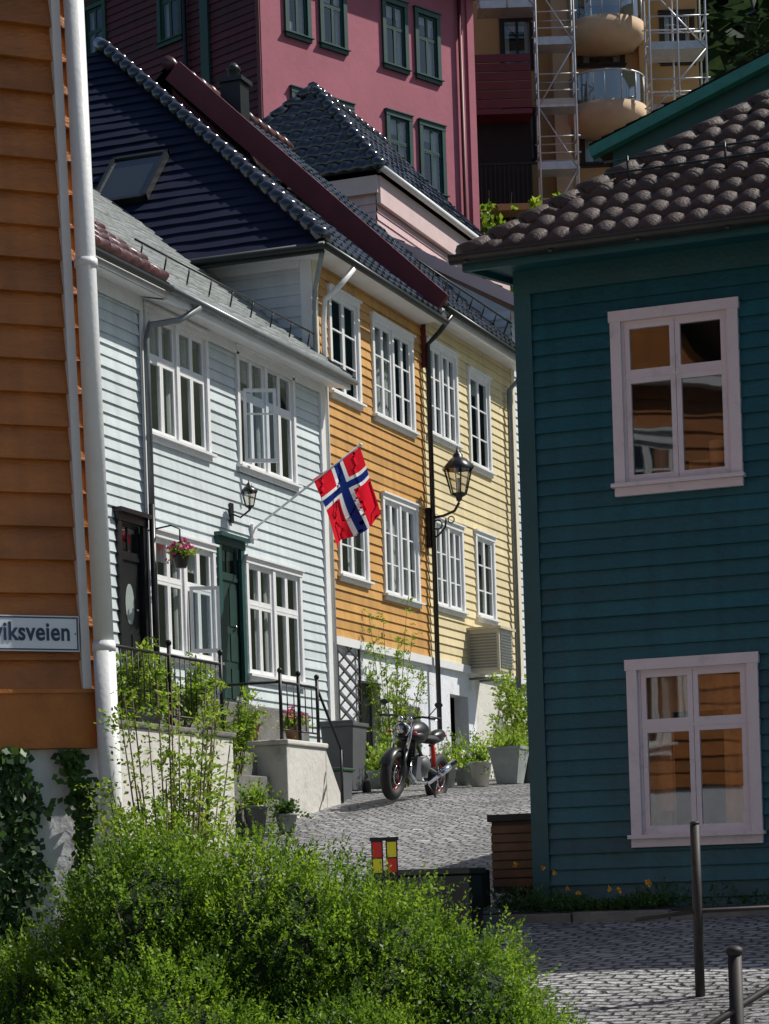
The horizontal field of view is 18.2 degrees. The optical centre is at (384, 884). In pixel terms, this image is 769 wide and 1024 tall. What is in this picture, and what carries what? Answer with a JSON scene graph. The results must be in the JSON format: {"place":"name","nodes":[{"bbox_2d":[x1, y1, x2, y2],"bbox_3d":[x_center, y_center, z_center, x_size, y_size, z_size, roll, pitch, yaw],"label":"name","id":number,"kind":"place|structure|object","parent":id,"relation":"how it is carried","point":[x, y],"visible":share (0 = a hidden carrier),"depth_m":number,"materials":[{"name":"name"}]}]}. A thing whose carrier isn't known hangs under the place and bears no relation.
{"place":"outdoors","nodes":[
{"label":"outdoors","id":0,"kind":"place"},
{"bbox_2d":[210,778,768,1023],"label":"cobbled street","id":1,"kind":"structure","parent":0,"point":[641,972],"depth_m":17.37,"materials":[{"name":"stone"}]},
{"bbox_2d":[74,668,251,889],"bbox_3d":[-1.066,0.066,11.411,0.887,2.141,0.912,-2,0,21],"label":"garden shrub","id":2,"kind":"object","parent":1,"relation":"on","point":[200,783],"visible":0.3,"depth_m":11.37,"materials":[{"name":"green plant"}]},
{"bbox_2d":[88,808,253,891],"bbox_3d":[-0.921,0.389,10.835,0.777,1.487,0.785,-2,0,21],"label":"garden shrub","id":3,"kind":"object","parent":1,"relation":"on","point":[205,832],"visible":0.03,"depth_m":10.70,"materials":[{"name":"green plant"}]},
{"bbox_2d":[235,777,284,836],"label":"potted plant","id":4,"kind":"object","parent":1,"relation":"on","point":[256,811],"visible":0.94,"depth_m":26.69,"materials":[{"name":"green plant"}]},
{"bbox_2d":[266,793,318,831],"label":"potted plant","id":5,"kind":"object","parent":1,"relation":"on","point":[285,810],"visible":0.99,"depth_m":26.98,"materials":[{"name":"green plant"}]},
{"bbox_2d":[332,767,354,799],"bbox_3d":[-0.638,-1.260,30.718,0.420,0.460,0.440,-2,0,21],"label":"recycling box","id":6,"kind":"object","parent":1,"relation":"on","point":[347,778],"visible":0.2,"depth_m":30.61,"materials":[{"name":"grey plastic"}]},
{"bbox_2d":[320,719,370,792],"bbox_3d":[-0.517,-1.675,31.773,0.500,0.975,0.645,-2,0,21],"label":"wheelie bin","id":7,"kind":"object","parent":1,"relation":"on","point":[351,734],"visible":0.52,"depth_m":31.55,"materials":[{"name":"grey plastic"}]},
{"bbox_2d":[365,736,396,788],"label":"potted plant","id":8,"kind":"object","parent":1,"relation":"on","point":[375,782],"visible":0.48,"depth_m":32.66,"materials":[{"name":"green plant"}]},
{"bbox_2d":[369,837,398,910],"bbox_3d":[0.012,0.127,17.376,0.210,0.945,0.090,-2,0,0],"label":"hazard marker","id":9,"kind":"object","parent":1,"relation":"on","point":[391,847],"visible":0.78,"depth_m":17.34,"materials":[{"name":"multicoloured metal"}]},
{"bbox_2d":[367,742,411,790],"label":"potted plant","id":10,"kind":"object","parent":1,"relation":"on","point":[381,751],"visible":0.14,"depth_m":31.89,"materials":[{"name":"green plant"}]},
{"bbox_2d":[363,596,422,750],"bbox_3d":[0.122,-2.783,34.725,0.877,2.756,0.784,-2,0,21],"label":"climbing rose","id":11,"kind":"object","parent":1,"relation":"on","point":[399,699],"visible":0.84,"depth_m":34.65,"materials":[{"name":"green plant"}]},
{"bbox_2d":[373,669,432,786],"bbox_3d":[0.264,-2.305,35.337,1.041,1.793,0.817,-2,0,21],"label":"climbing rose","id":12,"kind":"object","parent":1,"relation":"on","point":[417,713],"visible":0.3,"depth_m":35.23,"materials":[{"name":"green plant"}]},
{"bbox_2d":[379,699,457,799],"bbox_3d":[0.455,-1.650,29.480,0.834,1.282,2.022,-2,0,21],"label":"motorcycle","id":13,"kind":"object","parent":1,"relation":"on","point":[404,756],"visible":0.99,"depth_m":29.13,"materials":[{"name":"metal"}]},
{"bbox_2d":[427,738,471,787],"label":"potted plant","id":14,"kind":"object","parent":1,"relation":"on","point":[448,754],"visible":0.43,"depth_m":32.02,"materials":[{"name":"green plant"}]},
{"bbox_2d":[426,727,497,785],"bbox_3d":[1.202,-1.664,33.636,1.356,1.137,1.419,-2,0,21],"label":"potted plant","id":15,"kind":"object","parent":1,"relation":"on","point":[463,776],"visible":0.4,"depth_m":33.58,"materials":[{"name":"green plant"}]},
{"bbox_2d":[458,735,492,786],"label":"potted plant","id":16,"kind":"object","parent":1,"relation":"on","point":[479,765],"visible":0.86,"depth_m":32.98,"materials":[{"name":"green plant"}]},
{"bbox_2d":[471,723,528,784],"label":"potted plant","id":17,"kind":"object","parent":1,"relation":"on","point":[509,758],"visible":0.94,"depth_m":32.37,"materials":[{"name":"green plant"}]},
{"bbox_2d":[478,720,528,779],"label":"potted plant","id":18,"kind":"object","parent":1,"relation":"on","point":[516,739],"visible":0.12,"depth_m":33.88,"materials":[{"name":"green plant"}]},
{"bbox_2d":[487,813,532,892],"bbox_3d":[1.179,-0.269,20.363,0.450,0.660,0.560,-2,0,21],"label":"wooden planter","id":19,"kind":"object","parent":1,"relation":"on","point":[511,840],"visible":0.51,"depth_m":20.13,"materials":[{"name":"brown wood"}]},
{"bbox_2d":[524,760,529,782],"bbox_3d":[2.540,-1.471,34.437,0.900,0.771,1.400,-2,0,21],"label":"stone ledge","id":20,"kind":"object","parent":1,"relation":"on","point":[527,780],"depth_m":33.88,"materials":[{"name":"stone"}]},
{"bbox_2d":[483,905,761,914],"bbox_3d":[5.551,0.292,17.335,10.000,0.449,0.659,-2,0,21],"label":"planting bed","id":21,"kind":"object","parent":1,"relation":"on","point":[671,908],"depth_m":18.56,"materials":[{"name":"grey stone"}]},
{"bbox_2d":[483,862,768,912],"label":"flower border","id":22,"kind":"object","parent":21,"relation":"on","point":[539,902],"visible":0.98,"depth_m":18.69,"materials":[{"name":"green plant"}]},
{"bbox_2d":[483,909,768,924],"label":"kerb","id":23,"kind":"structure","parent":1,"relation":"on","point":[602,916],"depth_m":18.35,"materials":[{"name":"stone"}]},
{"bbox_2d":[634,821,768,1023],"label":"stair railing","id":24,"kind":"object","parent":1,"relation":"on","point":[738,1004],"visible":1,"depth_m":14.45,"materials":[{"name":"grey metal"}]},
{"bbox_3d":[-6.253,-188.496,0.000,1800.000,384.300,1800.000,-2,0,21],"label":"ground","id":25,"kind":"structure","parent":0,"visible":0},
{"bbox_2d":[0,0,123,977],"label":"orange wooden house","id":26,"kind":"structure","parent":25,"relation":"on","point":[54,547],"depth_m":11.82,"materials":[{"name":"paint"}]},
{"bbox_2d":[0,615,79,651],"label":"street name sign","id":27,"kind":"object","parent":26,"relation":"attached to","point":[39,633],"visible":1,"depth_m":11.75,"materials":[{"name":"white metal"}]},
{"bbox_2d":[0,746,99,976],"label":"ivy","id":28,"kind":"object","parent":26,"relation":"attached to","point":[19,834],"visible":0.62,"depth_m":11.70,"materials":[{"name":"green plant"}]},
{"bbox_2d":[94,219,174,691],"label":"white wooden house","id":29,"kind":"structure","parent":25,"relation":"on","point":[128,277],"depth_m":27.36,"materials":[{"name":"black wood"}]},
{"bbox_2d":[148,525,201,568],"bbox_3d":[-2.457,-3.925,27.830,0.592,0.509,0.431,-2,0,21],"label":"hanging flower basket","id":30,"kind":"object","parent":29,"relation":"attached to","point":[179,553],"visible":1,"depth_m":27.78,"materials":[{"name":"black paint"}]},
{"bbox_2d":[122,296,334,742],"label":"front wall","id":31,"kind":"structure","parent":25,"relation":"on","point":[273,581],"depth_m":30.32,"materials":[{"name":"white wood"}]},
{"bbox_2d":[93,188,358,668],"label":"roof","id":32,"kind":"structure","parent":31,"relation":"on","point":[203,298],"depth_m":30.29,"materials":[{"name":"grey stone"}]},
{"bbox_2d":[189,388,277,652],"bbox_3d":[-1.852,-4.551,29.700,0.383,3.500,2.026,-2,0,21],"label":"open casement","id":33,"kind":"object","parent":31,"relation":"attached to","point":[247,460],"visible":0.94,"depth_m":30.48,"materials":[{"name":"white wood"}]},
{"bbox_2d":[229,480,257,523],"bbox_3d":[-1.757,-4.809,30.040,0.383,0.529,0.204,-2,0,21],"label":"wall lamp","id":34,"kind":"object","parent":31,"relation":"attached to","point":[248,488],"visible":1,"depth_m":30.03,"materials":[{"name":"black metal"}]},
{"bbox_2d":[249,443,380,545],"bbox_3d":[-0.877,-4.891,30.376,1.838,1.275,0.235,-2,0,21],"label":"norwegian flag","id":35,"kind":"object","parent":31,"relation":"attached to","point":[345,489],"visible":1,"depth_m":30.17,"materials":[{"name":"red fabric"}]},
{"bbox_2d":[118,692,340,859],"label":"entrance terrace","id":36,"kind":"structure","parent":25,"relation":"on","point":[302,771],"depth_m":28.00,"materials":[{"name":"white paint"}]},
{"bbox_2d":[116,636,167,720],"bbox_3d":[-2.739,-2.064,25.259,1.098,1.112,0.882,-2,0,21],"label":"terrace plant","id":37,"kind":"object","parent":36,"relation":"on","point":[153,657],"visible":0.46,"depth_m":25.13,"materials":[{"name":"green plant"}]},
{"bbox_2d":[141,651,230,727],"bbox_3d":[-2.184,-2.061,26.191,0.911,1.070,1.061,-2,0,21],"label":"terrace plant","id":38,"kind":"object","parent":36,"relation":"on","point":[198,684],"visible":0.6,"depth_m":26.08,"materials":[{"name":"green plant"}]},
{"bbox_2d":[116,640,343,802],"bbox_3d":[-2.285,-1.708,26.924,1.255,1.765,6.799,-2,0,21],"label":"iron railing","id":39,"kind":"object","parent":36,"relation":"on","point":[169,655],"visible":0.78,"depth_m":26.54,"materials":[{"name":"black metal"}]},
{"bbox_2d":[208,684,269,773],"bbox_3d":[-1.709,-1.621,27.309,0.697,1.356,0.689,-2,0,-36],"label":"terrace plant","id":40,"kind":"object","parent":36,"relation":"on","point":[243,740],"visible":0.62,"depth_m":27.25,"materials":[{"name":"green plant"}]},
{"bbox_2d":[236,696,279,740],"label":"potted plant","id":41,"kind":"object","parent":36,"relation":"on","point":[254,709],"visible":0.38,"depth_m":28.46,"materials":[{"name":"green plant"}]},
{"bbox_2d":[276,704,313,739],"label":"potted plant","id":42,"kind":"object","parent":36,"relation":"on","point":[292,735],"visible":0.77,"depth_m":28.91,"materials":[{"name":"green plant"}]},
{"bbox_2d":[86,37,448,784],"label":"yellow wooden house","id":43,"kind":"structure","parent":25,"relation":"on","point":[176,175],"depth_m":35.04,"materials":[{"name":"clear wood"}]},
{"bbox_2d":[337,635,362,722],"bbox_3d":[-0.489,-2.540,33.919,0.032,1.909,0.870,-2,0,21],"label":"trellis","id":44,"kind":"object","parent":43,"relation":"attached to","point":[358,659],"visible":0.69,"depth_m":33.96,"materials":[{"name":"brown wood"}]},
{"bbox_2d":[84,0,479,229],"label":"pink apartment house","id":45,"kind":"structure","parent":25,"relation":"on","point":[399,75],"depth_m":63.05,"materials":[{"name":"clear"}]},
{"bbox_2d":[0,796,590,1023],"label":"foreground bush","id":46,"kind":"object","parent":25,"relation":"on","point":[163,944],"visible":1,"depth_m":9.23,"materials":[{"name":"green plant"}]},
{"bbox_2d":[155,55,525,781],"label":"pale yellow wooden house","id":47,"kind":"structure","parent":25,"relation":"on","point":[469,365],"depth_m":38.95,"materials":[{"name":"black wood"},{"name":"yellow painted wood"},{"name":"glass"}]},
{"bbox_2d":[425,446,473,548],"bbox_3d":[1.018,-6.008,37.100,0.800,1.542,0.451,-2,0,21],"label":"street lamp","id":48,"kind":"object","parent":47,"relation":"attached to","point":[457,462],"visible":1,"depth_m":37.05,"materials":[{"name":"black metal"}]},
{"bbox_2d":[466,625,515,681],"bbox_3d":[1.746,-3.760,39.152,0.600,0.840,0.800,-2,0,21],"label":"heat pump","id":49,"kind":"object","parent":47,"relation":"attached to","point":[490,650],"visible":0.98,"depth_m":38.85,"materials":[{"name":"beige metal"}]},
{"bbox_2d":[261,82,509,289],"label":"pale pink wooden house","id":50,"kind":"structure","parent":25,"relation":"on","point":[364,166],"depth_m":50.13,"materials":[{"name":"clear wood"}]},
{"bbox_2d":[367,729,424,787],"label":"garden shrub","id":51,"kind":"object","parent":25,"relation":"on","point":[386,738],"visible":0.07,"depth_m":32.89,"materials":[{"name":"green plant"}]},
{"bbox_2d":[286,189,527,737],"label":"white wooden house","id":52,"kind":"structure","parent":25,"relation":"on","point":[498,299],"depth_m":41.86,"materials":[{"name":"black wood roof tile"},{"name":"painted wood"},{"name":"glass"}]},
{"bbox_2d":[384,867,490,935],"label":"wall","id":53,"kind":"structure","parent":25,"relation":"on","point":[479,883],"depth_m":18.03,"materials":[{"name":"black paint"}]},
{"bbox_2d":[479,197,530,339],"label":"hillside shrub","id":54,"kind":"object","parent":25,"relation":"on","point":[485,218],"visible":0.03,"depth_m":69.23,"materials":[{"name":"green plant"}]},
{"bbox_2d":[484,665,527,742],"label":"garden shrub","id":55,"kind":"object","parent":25,"relation":"on","point":[513,703],"visible":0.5,"depth_m":37.78,"materials":[{"name":"green plant"}]},
{"bbox_2d":[511,684,526,721],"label":"garden shrub","id":56,"kind":"object","parent":25,"relation":"on","point":[522,691],"visible":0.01,"depth_m":40.45,"materials":[{"name":"green plant"}]},
{"bbox_2d":[528,190,561,208],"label":"hillside shrub","id":57,"kind":"object","parent":25,"relation":"on","point":[534,204],"depth_m":67.36,"materials":[{"name":"green plant"}]},
{"bbox_2d":[531,0,580,204],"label":"scaffolding","id":58,"kind":"object","parent":25,"relation":"on","point":[556,106],"visible":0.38,"depth_m":73.05,"materials":[{"name":"metal"}]},
{"bbox_2d":[473,0,699,234],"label":"tan apartment building","id":59,"kind":"structure","parent":25,"relation":"on","point":[610,65],"depth_m":73.95,"materials":[{"name":"beige concrete"}]},
{"bbox_2d":[475,0,536,18],"bbox_3d":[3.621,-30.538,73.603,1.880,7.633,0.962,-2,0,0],"label":"balcony","id":60,"kind":"object","parent":59,"relation":"attached to","point":[490,9],"visible":0.93,"depth_m":73.29,"materials":[{"name":"concrete"}]},
{"bbox_2d":[447,89,768,907],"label":"teal wooden house","id":61,"kind":"structure","parent":25,"relation":"on","point":[639,283],"depth_m":19.02,"materials":[{"name":"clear wood"}]},
{"bbox_2d":[642,0,710,114],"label":"scaffolding","id":62,"kind":"object","parent":25,"relation":"on","point":[678,51],"visible":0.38,"depth_m":72.66,"materials":[{"name":"metal"}]},
{"bbox_2d":[588,49,768,167],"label":"green roofed house","id":63,"kind":"structure","parent":25,"relation":"on","point":[741,83],"depth_m":58.87,"materials":[{"name":"green painted wood"}]},
{"bbox_2d":[697,0,768,85],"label":"distant forest","id":64,"kind":"object","parent":25,"relation":"on","point":[737,34],"visible":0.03,"depth_m":107.80,"materials":[{"name":"green plant"}]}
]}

